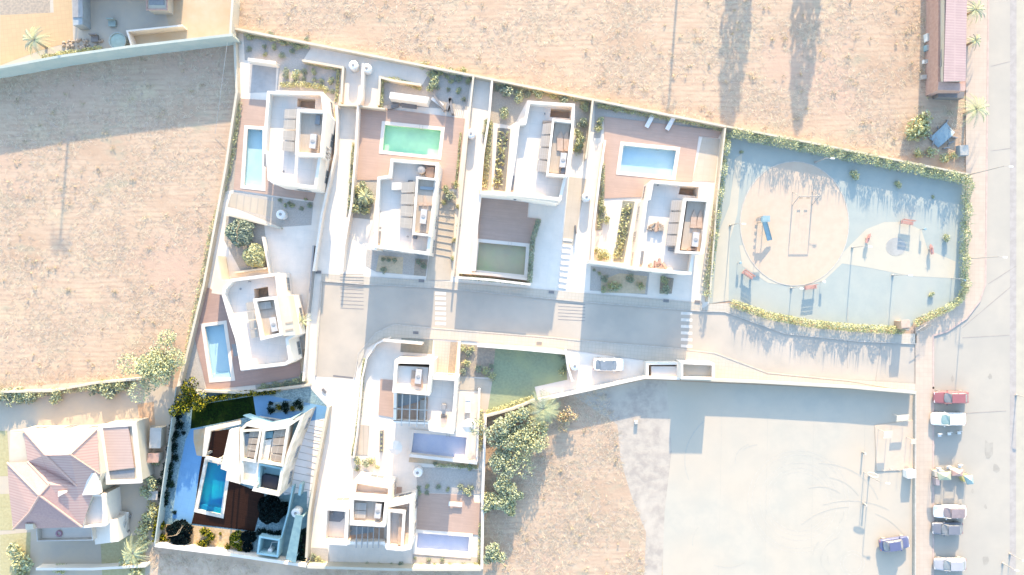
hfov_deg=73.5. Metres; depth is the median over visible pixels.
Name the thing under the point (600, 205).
hedge
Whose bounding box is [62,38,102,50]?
rockery
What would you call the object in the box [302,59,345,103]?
garden wall
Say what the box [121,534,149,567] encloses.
palm tree
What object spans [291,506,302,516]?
parasol
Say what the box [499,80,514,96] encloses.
shrub
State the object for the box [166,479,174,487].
shrub
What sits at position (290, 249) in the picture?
site paving
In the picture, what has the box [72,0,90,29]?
blue shed
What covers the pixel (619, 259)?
dark planter bed
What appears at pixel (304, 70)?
shrub
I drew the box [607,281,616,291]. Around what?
shrub
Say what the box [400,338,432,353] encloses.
planting bed
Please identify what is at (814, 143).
garden wall
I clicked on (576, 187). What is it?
terrace
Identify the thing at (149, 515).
shrub
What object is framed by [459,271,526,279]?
garden wall
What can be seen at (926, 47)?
crate
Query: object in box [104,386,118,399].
shrub
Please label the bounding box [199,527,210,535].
shrub
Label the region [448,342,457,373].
planting strip
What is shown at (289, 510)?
garden wall
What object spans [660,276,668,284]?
shrub
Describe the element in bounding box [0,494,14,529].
lawn
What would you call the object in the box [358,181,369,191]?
shrub
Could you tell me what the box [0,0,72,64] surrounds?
terracotta patio
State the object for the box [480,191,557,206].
garden wall
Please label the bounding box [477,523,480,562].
hedge
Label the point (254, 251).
round tree
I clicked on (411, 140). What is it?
swimming pool
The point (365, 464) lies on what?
shrub
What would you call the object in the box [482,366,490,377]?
shrub
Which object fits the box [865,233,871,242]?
spring rider
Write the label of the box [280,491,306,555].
steel blue terrace
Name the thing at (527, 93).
shrub
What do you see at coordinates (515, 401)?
hedge
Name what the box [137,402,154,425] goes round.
orange path
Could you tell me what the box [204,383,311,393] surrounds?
garden wall
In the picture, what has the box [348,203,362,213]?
shrub
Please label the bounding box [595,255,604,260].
shrub
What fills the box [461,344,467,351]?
shrub
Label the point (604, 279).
shrub
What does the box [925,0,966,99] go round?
workshop
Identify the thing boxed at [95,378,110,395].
shrub
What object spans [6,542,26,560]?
shrub
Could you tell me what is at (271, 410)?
shrub
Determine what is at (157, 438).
garden shed
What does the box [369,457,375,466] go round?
shrub
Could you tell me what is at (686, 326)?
road marking
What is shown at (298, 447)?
window
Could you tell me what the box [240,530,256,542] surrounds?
round tree
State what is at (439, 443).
swimming pool
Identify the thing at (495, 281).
hedge
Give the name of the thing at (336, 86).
hedge
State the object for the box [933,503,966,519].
parked car
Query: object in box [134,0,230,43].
ochre patio
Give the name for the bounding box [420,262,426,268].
shrub
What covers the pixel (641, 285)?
shrub
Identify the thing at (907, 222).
playground bench
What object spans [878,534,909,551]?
parked car
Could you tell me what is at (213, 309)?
timber deck
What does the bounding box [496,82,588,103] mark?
hedge
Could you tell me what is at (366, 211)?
shrub
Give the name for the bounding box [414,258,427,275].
planting bed
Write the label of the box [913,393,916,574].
garden wall
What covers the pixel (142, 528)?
shrub
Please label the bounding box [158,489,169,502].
shrub
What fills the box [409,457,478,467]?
planting strip
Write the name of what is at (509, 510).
bushy tree
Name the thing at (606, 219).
shrub
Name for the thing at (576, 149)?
shrub
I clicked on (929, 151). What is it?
shrub
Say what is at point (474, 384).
terrace
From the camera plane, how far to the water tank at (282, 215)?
95.70 m
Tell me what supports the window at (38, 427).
in the red roof house
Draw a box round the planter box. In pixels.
[379,430,383,451]
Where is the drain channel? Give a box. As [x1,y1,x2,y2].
[333,375,352,378]
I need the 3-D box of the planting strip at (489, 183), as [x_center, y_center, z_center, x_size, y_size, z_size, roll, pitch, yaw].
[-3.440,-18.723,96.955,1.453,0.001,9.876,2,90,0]
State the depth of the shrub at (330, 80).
96.59 m
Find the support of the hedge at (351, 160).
on the site paving
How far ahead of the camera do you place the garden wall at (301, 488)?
95.76 m
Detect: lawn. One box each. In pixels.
[0,431,8,475]
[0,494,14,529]
[0,532,30,574]
[101,535,145,574]
[488,348,566,412]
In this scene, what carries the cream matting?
on the playground
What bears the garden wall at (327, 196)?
on the site paving
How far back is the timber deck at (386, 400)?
96.88 m
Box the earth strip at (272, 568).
[153,546,482,574]
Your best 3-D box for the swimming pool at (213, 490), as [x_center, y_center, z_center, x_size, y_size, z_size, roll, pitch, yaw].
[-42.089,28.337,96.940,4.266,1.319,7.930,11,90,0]
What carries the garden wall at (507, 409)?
on the site paving
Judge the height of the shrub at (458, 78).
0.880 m
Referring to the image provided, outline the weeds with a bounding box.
[2,0,950,573]
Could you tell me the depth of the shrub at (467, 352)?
96.64 m
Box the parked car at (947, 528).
[931,521,962,536]
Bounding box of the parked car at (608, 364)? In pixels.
[593,357,623,372]
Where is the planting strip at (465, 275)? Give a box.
[459,274,524,282]
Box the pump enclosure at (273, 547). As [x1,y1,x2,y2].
[257,532,283,556]
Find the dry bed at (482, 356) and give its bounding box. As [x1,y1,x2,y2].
[460,344,494,376]
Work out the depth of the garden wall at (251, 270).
96.10 m
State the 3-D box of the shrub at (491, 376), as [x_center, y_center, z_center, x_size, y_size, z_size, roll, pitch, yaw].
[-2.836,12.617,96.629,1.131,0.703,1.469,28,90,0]
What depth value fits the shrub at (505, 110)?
96.36 m
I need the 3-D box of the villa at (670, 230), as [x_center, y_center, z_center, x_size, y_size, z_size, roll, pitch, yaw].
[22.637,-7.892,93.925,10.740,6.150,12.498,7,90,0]
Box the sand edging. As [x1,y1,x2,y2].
[740,161,905,285]
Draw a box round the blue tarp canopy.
[928,120,957,148]
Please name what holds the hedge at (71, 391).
on the house yard at (84, 407)
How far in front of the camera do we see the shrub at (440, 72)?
96.53 m
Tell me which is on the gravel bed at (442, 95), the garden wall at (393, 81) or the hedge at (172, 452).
the garden wall at (393, 81)
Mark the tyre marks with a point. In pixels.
(812, 487)
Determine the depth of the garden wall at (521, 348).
95.00 m
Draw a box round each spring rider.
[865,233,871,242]
[928,244,933,253]
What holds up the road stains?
on the road at (970, 365)
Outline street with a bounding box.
[315,282,914,383]
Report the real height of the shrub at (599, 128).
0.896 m
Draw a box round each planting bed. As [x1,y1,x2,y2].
[267,399,303,412]
[288,349,304,370]
[299,527,305,556]
[376,255,402,273]
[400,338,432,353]
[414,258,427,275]
[601,273,646,293]
[659,276,673,293]
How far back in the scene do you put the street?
96.98 m
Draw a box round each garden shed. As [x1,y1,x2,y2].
[147,451,164,462]
[147,490,159,499]
[149,426,166,447]
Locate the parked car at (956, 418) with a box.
[930,411,965,426]
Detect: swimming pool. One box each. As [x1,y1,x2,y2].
[194,459,228,517]
[201,320,234,382]
[240,125,265,190]
[379,121,444,159]
[407,429,469,458]
[413,529,472,558]
[473,239,529,277]
[616,142,679,179]
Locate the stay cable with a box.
[215,47,226,131]
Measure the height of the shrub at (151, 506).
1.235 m
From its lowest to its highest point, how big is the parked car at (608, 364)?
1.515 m
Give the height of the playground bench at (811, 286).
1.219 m
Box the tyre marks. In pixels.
[684,421,904,574]
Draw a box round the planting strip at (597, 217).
[595,176,604,229]
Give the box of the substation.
[676,359,714,379]
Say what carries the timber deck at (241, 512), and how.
on the site paving
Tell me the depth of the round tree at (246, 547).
96.31 m
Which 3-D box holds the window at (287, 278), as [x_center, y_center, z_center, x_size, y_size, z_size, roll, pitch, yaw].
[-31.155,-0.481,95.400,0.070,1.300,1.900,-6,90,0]
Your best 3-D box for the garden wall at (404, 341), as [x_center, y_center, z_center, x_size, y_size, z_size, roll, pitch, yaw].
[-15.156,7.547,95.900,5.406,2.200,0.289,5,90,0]
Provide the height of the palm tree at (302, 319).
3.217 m
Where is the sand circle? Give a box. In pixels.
[741,162,847,284]
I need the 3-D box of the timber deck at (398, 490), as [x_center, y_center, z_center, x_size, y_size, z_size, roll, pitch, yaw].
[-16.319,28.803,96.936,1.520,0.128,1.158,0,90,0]
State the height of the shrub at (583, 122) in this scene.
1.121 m
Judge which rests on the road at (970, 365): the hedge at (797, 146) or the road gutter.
the road gutter
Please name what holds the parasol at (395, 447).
on the site paving
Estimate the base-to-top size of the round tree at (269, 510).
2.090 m
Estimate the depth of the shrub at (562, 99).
96.23 m
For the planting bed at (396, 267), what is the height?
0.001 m
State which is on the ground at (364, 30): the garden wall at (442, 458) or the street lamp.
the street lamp
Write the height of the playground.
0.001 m
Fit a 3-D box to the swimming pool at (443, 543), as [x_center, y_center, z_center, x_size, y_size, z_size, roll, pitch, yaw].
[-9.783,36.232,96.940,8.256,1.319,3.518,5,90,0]
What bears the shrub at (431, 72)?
on the gravel bed at (442, 95)
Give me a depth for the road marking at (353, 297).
96.96 m
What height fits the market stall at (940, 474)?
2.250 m
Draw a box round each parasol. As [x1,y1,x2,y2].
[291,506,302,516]
[388,440,401,454]
[413,466,422,476]
[462,418,475,432]
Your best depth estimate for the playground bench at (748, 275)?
96.39 m
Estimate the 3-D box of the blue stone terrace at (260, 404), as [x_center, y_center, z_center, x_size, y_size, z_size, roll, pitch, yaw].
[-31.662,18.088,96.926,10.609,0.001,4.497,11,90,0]
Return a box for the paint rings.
[748,450,864,574]
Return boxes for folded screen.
[433,94,445,111]
[445,97,451,111]
[448,98,453,115]
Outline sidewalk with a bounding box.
[915,0,987,574]
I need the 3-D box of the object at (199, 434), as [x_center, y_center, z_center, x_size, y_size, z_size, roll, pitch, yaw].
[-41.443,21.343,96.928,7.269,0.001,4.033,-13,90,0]
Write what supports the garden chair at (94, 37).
on the courtyard ground at (130, 14)
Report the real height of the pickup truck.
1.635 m
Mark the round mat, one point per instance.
(895, 246)
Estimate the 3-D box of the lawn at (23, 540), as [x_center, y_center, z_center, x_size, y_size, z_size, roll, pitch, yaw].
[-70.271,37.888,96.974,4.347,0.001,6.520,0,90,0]
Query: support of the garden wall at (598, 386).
on the site paving
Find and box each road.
[934,0,1009,574]
[1016,0,1023,574]
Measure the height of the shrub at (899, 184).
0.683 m
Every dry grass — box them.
[0,46,232,388]
[146,549,473,574]
[239,0,965,169]
[480,387,648,574]
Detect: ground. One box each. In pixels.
[0,0,168,65]
[0,0,965,574]
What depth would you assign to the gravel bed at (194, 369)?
96.94 m
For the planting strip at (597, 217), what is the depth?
96.95 m
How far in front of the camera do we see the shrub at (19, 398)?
96.21 m
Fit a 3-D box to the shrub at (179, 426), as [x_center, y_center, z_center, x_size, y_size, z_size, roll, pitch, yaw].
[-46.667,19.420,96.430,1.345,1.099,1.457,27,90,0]
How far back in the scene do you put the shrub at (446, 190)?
96.51 m
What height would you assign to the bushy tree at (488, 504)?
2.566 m
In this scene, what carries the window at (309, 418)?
in the villa at (261, 454)
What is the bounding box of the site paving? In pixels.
[154,33,723,562]
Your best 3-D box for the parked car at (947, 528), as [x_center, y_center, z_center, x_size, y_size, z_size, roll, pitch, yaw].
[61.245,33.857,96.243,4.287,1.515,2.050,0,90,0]
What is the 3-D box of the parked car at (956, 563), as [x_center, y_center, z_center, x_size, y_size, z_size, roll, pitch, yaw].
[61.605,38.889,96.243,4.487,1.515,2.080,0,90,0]
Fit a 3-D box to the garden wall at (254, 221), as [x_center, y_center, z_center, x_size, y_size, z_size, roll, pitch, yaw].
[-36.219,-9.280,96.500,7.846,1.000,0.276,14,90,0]
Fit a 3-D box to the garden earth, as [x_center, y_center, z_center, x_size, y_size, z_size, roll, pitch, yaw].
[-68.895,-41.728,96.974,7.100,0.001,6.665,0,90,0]
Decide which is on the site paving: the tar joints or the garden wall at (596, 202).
the garden wall at (596, 202)
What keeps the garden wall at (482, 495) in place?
on the ground at (364, 30)
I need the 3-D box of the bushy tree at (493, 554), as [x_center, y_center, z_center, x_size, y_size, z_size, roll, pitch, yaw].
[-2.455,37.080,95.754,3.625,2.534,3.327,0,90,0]
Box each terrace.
[172,428,201,522]
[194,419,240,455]
[249,63,275,92]
[253,395,326,420]
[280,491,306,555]
[459,377,491,411]
[562,177,586,244]
[692,137,719,181]
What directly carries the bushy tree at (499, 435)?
on the ground at (364, 30)
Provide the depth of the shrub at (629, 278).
96.50 m
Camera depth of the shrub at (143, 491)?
96.14 m
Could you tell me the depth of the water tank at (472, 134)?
95.67 m
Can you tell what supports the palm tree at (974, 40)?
on the ground at (364, 30)
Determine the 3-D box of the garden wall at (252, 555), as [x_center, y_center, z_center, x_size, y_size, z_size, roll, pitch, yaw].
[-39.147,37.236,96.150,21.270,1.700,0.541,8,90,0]
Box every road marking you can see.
[340,289,363,308]
[435,292,445,324]
[558,303,584,320]
[681,312,691,347]
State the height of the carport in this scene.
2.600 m
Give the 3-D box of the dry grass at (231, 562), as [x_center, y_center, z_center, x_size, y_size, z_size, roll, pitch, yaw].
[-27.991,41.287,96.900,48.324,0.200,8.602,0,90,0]
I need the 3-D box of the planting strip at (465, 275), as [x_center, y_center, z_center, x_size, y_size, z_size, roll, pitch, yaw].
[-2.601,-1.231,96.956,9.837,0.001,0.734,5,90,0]
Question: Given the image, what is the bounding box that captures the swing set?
[792,192,819,204]
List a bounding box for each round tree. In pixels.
[165,519,193,544]
[224,218,254,247]
[229,530,242,548]
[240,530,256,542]
[242,243,265,267]
[242,542,252,551]
[257,494,287,524]
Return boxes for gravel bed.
[162,524,251,548]
[180,341,205,389]
[224,216,266,270]
[226,97,240,190]
[233,191,312,226]
[243,34,309,64]
[255,373,307,388]
[277,60,339,103]
[309,548,329,561]
[346,180,376,219]
[366,250,427,275]
[381,70,469,109]
[413,554,479,563]
[417,467,480,493]
[483,83,590,152]
[590,266,648,294]
[594,104,720,137]
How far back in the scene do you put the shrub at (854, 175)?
96.37 m
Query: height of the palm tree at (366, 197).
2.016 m
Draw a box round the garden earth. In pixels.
[0,0,49,14]
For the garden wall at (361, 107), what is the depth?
95.85 m
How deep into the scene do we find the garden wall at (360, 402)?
96.00 m
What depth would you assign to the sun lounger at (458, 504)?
96.55 m
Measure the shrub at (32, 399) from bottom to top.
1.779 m
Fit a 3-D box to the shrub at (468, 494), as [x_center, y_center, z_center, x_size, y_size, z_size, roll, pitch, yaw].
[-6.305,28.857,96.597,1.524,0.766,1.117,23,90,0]
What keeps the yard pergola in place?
on the concrete yard at (842, 423)
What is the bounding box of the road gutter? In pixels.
[1010,0,1016,574]
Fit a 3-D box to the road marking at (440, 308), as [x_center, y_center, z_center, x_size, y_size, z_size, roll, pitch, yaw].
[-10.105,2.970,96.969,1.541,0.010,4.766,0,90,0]
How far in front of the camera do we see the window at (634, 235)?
95.77 m
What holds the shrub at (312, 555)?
on the gravel bed at (322, 553)
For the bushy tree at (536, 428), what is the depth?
94.89 m
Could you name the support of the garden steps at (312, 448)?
on the driveway at (301, 470)
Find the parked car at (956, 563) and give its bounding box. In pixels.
[933,556,965,572]
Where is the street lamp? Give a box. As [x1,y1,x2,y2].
[970,166,1012,174]
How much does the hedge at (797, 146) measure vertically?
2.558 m
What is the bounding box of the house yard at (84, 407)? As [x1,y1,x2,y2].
[0,380,174,574]
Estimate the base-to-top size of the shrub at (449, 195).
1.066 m
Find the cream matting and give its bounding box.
[739,222,955,286]
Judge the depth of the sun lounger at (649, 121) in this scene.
96.55 m
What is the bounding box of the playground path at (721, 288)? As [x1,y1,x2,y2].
[713,154,741,302]
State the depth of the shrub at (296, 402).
96.19 m
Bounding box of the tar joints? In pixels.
[847,61,1015,413]
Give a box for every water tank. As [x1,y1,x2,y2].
[276,210,287,220]
[349,61,359,71]
[365,64,372,74]
[468,129,475,139]
[569,360,578,369]
[581,192,590,201]
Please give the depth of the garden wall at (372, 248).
92.40 m
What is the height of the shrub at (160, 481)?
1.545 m
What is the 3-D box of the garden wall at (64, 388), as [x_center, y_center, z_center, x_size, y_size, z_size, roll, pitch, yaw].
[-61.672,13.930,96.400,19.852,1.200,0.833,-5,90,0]
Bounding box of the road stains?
[951,374,999,564]
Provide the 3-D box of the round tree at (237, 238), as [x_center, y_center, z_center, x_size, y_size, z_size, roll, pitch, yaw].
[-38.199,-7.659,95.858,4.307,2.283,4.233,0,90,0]
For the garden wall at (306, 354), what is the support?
on the site paving
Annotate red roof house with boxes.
[6,417,154,543]
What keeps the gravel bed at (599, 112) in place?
on the site paving
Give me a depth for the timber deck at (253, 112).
96.88 m
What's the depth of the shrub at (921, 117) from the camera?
96.06 m
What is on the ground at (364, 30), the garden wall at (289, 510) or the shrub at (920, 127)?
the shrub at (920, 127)
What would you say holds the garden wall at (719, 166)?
on the site paving
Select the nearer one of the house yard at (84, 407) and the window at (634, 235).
the window at (634, 235)
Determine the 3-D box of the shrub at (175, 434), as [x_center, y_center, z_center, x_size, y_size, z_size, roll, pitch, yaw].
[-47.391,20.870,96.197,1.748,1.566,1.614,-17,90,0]
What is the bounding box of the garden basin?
[109,32,128,47]
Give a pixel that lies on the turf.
(220, 411)
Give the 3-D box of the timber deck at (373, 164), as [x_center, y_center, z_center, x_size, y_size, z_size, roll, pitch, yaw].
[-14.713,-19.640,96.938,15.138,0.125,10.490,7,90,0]
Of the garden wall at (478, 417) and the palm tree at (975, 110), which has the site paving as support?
the garden wall at (478, 417)
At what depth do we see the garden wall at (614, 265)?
92.80 m
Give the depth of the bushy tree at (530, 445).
94.53 m
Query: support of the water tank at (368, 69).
on the site paving
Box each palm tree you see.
[23,26,56,56]
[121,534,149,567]
[299,313,311,329]
[358,187,375,206]
[526,389,561,425]
[956,95,989,126]
[966,34,980,50]
[967,0,984,24]
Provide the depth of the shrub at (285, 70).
96.62 m
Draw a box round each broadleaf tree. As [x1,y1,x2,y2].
[116,329,185,403]
[168,377,209,416]
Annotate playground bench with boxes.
[741,269,754,279]
[804,284,817,289]
[900,219,916,224]
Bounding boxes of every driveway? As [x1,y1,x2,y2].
[283,419,323,505]
[426,191,456,279]
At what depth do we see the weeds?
96.83 m
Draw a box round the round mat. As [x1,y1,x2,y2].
[886,238,905,254]
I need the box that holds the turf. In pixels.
[190,396,255,428]
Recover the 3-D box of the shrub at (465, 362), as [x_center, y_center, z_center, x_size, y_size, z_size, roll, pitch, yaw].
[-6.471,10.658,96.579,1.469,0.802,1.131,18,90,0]
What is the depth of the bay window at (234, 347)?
94.61 m
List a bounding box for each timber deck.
[191,429,263,530]
[195,288,300,388]
[233,99,315,200]
[357,109,464,188]
[378,379,392,416]
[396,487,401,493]
[416,493,480,534]
[478,198,539,282]
[604,117,721,197]
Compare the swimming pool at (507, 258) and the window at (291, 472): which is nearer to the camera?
the window at (291, 472)
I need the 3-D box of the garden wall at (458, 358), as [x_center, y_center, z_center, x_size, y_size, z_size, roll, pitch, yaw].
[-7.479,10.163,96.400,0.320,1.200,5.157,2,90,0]
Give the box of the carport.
[286,512,306,562]
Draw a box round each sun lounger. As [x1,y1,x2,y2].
[449,502,461,506]
[465,395,470,412]
[645,115,653,127]
[665,118,674,130]
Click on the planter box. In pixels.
(381, 440)
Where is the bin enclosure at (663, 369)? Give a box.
[644,361,679,379]
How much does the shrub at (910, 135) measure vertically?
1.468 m
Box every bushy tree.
[470,417,516,450]
[480,491,496,513]
[483,542,506,564]
[488,446,519,476]
[492,466,518,509]
[494,406,529,442]
[500,428,544,478]
[500,491,523,516]
[510,416,549,450]
[556,406,578,432]
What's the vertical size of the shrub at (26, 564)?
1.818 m
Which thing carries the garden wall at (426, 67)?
on the site paving
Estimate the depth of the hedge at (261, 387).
96.62 m
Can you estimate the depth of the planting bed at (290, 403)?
96.92 m
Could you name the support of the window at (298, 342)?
in the villa at (263, 312)
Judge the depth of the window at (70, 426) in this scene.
95.78 m
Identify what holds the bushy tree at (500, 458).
on the ground at (364, 30)
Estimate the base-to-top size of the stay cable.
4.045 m
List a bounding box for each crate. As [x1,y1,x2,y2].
[920,75,926,79]
[923,44,928,51]
[924,33,928,42]
[956,145,968,156]
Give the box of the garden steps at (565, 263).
[558,238,572,288]
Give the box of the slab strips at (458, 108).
[453,100,465,117]
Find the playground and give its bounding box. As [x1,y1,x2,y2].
[709,130,965,329]
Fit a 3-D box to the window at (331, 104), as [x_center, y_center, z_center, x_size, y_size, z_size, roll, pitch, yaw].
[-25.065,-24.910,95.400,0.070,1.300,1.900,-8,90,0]
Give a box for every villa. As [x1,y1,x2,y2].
[202,407,315,495]
[212,256,305,369]
[263,91,335,193]
[322,471,417,550]
[374,159,442,256]
[392,356,459,433]
[507,101,574,204]
[629,180,712,274]
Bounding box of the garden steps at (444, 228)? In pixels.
[434,201,455,256]
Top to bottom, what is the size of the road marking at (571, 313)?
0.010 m
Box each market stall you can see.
[930,468,950,479]
[945,467,962,476]
[959,472,973,484]
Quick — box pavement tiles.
[434,340,449,372]
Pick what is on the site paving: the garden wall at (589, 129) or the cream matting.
the garden wall at (589, 129)
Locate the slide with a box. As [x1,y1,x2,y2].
[756,216,771,240]
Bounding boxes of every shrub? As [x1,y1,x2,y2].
[0,386,12,406]
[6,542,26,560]
[11,386,24,404]
[11,554,33,574]
[12,569,27,574]
[22,392,36,404]
[49,388,61,404]
[52,563,66,573]
[88,384,99,395]
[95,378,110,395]
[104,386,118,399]
[112,381,129,391]
[118,548,142,568]
[127,562,142,574]
[132,537,150,549]
[134,518,151,540]
[139,485,152,499]
[141,511,155,525]
[143,475,157,491]
[146,500,156,513]
[156,478,169,487]
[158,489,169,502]
[159,533,167,541]
[160,469,172,479]
[162,462,173,472]
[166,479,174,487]
[168,430,180,441]
[171,442,177,452]
[171,453,178,461]
[175,420,183,429]
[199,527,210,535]
[200,539,210,546]
[202,531,216,541]
[266,406,275,414]
[278,51,285,57]
[280,400,289,410]
[283,67,289,73]
[291,69,300,80]
[293,44,301,49]
[293,399,302,408]
[296,552,303,560]
[298,542,304,553]
[299,68,306,75]
[309,552,315,559]
[313,556,321,561]
[327,77,334,84]
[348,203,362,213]
[354,195,366,208]
[354,456,360,465]
[355,185,361,195]
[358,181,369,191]
[361,205,370,214]
[361,458,370,467]
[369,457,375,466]
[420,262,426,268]
[426,69,438,77]
[426,83,433,91]
[429,74,438,87]
[436,65,446,76]
[442,185,448,192]
[445,190,455,201]
[454,74,462,82]
[458,66,468,72]
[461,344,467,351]
[461,359,471,366]
[462,488,470,496]
[465,77,471,84]
[465,350,471,357]
[474,365,482,372]
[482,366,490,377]
[488,372,495,381]
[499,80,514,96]
[499,106,508,118]
[514,89,523,103]
[523,90,530,98]
[532,90,542,99]
[558,96,567,102]
[558,367,566,374]
[573,143,582,154]
[574,128,582,136]
[575,135,584,147]
[576,118,587,127]
[579,103,588,111]
[594,124,602,132]
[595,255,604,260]
[597,116,603,124]
[597,248,607,255]
[600,274,608,282]
[601,213,609,224]
[602,251,610,259]
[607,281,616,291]
[613,283,621,291]
[625,274,634,282]
[636,283,645,290]
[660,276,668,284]
[660,285,669,294]
[849,170,859,179]
[894,181,901,188]
[904,124,919,141]
[906,114,928,135]
[914,147,922,157]
[917,109,933,124]
[917,123,931,141]
[923,146,938,157]
[939,153,950,162]
[943,234,949,241]
[947,152,958,159]
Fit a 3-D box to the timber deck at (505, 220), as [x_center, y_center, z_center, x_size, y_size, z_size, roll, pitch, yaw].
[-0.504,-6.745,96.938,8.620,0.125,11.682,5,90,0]
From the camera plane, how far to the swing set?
95.69 m
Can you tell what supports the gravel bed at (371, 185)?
on the site paving
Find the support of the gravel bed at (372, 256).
on the site paving
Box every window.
[32,426,51,428]
[62,425,78,427]
[231,344,237,355]
[264,153,266,167]
[286,277,290,290]
[288,469,292,484]
[293,444,300,459]
[296,341,301,354]
[298,307,302,316]
[304,416,310,429]
[324,170,328,183]
[330,101,333,115]
[330,134,333,147]
[335,497,349,500]
[370,474,384,478]
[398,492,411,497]
[632,231,636,241]
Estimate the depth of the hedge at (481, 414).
96.59 m
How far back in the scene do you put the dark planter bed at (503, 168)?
96.95 m
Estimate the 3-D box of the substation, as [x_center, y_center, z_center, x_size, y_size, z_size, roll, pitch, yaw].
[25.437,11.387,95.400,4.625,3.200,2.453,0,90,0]
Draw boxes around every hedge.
[0,380,135,399]
[41,45,103,57]
[152,506,164,541]
[160,417,178,505]
[181,101,241,376]
[203,389,275,403]
[244,33,309,49]
[256,528,280,535]
[257,379,306,389]
[279,81,329,92]
[306,63,339,101]
[348,142,354,213]
[351,358,365,455]
[378,76,421,107]
[435,463,477,468]
[454,132,461,188]
[461,274,527,285]
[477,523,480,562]
[478,410,483,450]
[479,120,492,187]
[486,395,532,413]
[492,131,508,186]
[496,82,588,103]
[527,218,540,282]
[597,103,721,130]
[597,163,604,229]
[613,202,632,258]
[702,132,731,296]
[730,127,971,184]
[730,299,905,334]
[913,285,970,326]
[958,178,976,286]
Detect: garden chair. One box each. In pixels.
[88,33,98,41]
[106,18,115,26]
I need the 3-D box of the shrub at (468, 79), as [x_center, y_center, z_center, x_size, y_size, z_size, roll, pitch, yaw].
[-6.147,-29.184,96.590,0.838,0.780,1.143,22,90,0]
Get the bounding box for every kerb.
[315,280,916,391]
[933,0,988,574]
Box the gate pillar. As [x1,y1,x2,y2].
[894,320,909,328]
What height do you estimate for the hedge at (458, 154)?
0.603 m
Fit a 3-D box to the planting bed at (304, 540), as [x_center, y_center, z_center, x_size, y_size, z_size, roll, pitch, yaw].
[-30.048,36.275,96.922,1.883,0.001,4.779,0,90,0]
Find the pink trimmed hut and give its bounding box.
[146,0,172,14]
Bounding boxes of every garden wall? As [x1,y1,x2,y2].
[0,33,241,77]
[0,377,144,392]
[36,561,150,569]
[126,25,186,44]
[154,385,182,542]
[155,540,308,566]
[179,30,240,380]
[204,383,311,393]
[226,214,282,229]
[229,0,239,34]
[234,267,267,273]
[235,27,725,128]
[248,58,279,67]
[262,237,272,273]
[276,484,295,557]
[298,481,304,494]
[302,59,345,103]
[302,313,310,380]
[305,405,331,557]
[306,246,315,312]
[307,561,480,570]
[312,105,339,270]
[338,104,386,111]
[341,105,360,270]
[353,337,390,457]
[358,63,365,104]
[366,246,382,251]
[377,76,421,106]
[383,338,423,344]
[409,452,476,463]
[452,74,474,275]
[457,276,530,285]
[457,341,460,374]
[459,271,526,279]
[472,193,481,270]
[476,388,480,461]
[477,344,564,353]
[479,81,492,190]
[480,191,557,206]
[481,415,486,568]
[485,398,534,416]
[538,375,645,401]
[564,349,572,380]
[584,100,593,160]
[586,260,634,269]
[590,140,605,259]
[680,378,916,393]
[705,128,725,301]
[726,125,968,175]
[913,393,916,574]
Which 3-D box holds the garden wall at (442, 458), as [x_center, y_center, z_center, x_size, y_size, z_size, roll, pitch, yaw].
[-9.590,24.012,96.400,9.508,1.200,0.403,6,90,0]
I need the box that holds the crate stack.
[933,477,939,484]
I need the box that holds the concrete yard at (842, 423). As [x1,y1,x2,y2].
[663,381,912,574]
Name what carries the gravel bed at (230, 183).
on the site paving
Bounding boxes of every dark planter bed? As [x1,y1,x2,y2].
[494,128,509,190]
[614,201,634,261]
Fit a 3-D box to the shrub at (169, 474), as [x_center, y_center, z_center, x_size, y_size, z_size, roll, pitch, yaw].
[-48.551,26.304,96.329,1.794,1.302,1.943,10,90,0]
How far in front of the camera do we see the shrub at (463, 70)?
96.33 m
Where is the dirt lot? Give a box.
[573,380,671,574]
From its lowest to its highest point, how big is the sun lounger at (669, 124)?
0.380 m
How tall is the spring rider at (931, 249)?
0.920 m
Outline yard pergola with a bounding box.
[875,414,915,477]
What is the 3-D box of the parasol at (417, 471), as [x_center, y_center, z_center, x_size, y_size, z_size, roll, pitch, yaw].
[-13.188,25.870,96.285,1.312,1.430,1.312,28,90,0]
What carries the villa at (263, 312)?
on the site paving
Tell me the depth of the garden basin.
96.14 m
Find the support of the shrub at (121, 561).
on the lawn at (111, 552)
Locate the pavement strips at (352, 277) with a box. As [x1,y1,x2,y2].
[340,274,363,285]
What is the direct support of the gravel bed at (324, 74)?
on the site paving
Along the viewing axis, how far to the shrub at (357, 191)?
96.33 m
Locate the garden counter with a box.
[387,92,430,109]
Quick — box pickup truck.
[933,390,968,404]
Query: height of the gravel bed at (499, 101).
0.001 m
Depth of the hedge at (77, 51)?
96.19 m
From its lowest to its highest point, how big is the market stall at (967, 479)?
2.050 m
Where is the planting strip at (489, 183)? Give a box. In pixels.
[482,120,492,189]
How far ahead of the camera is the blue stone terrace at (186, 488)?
96.93 m
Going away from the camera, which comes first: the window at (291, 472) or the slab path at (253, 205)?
the window at (291, 472)
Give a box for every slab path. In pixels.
[227,193,273,216]
[356,425,369,454]
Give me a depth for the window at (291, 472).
95.40 m
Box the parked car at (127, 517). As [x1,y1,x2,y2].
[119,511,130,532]
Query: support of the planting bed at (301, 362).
on the site paving
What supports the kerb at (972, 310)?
on the ground at (364, 30)
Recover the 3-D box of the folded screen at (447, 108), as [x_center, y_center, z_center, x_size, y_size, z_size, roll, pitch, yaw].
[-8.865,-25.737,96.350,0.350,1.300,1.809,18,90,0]
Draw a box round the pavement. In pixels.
[322,274,915,390]
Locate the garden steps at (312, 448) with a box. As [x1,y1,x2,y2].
[306,428,321,475]
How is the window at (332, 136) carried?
in the villa at (299, 138)
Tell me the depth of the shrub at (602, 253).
96.47 m

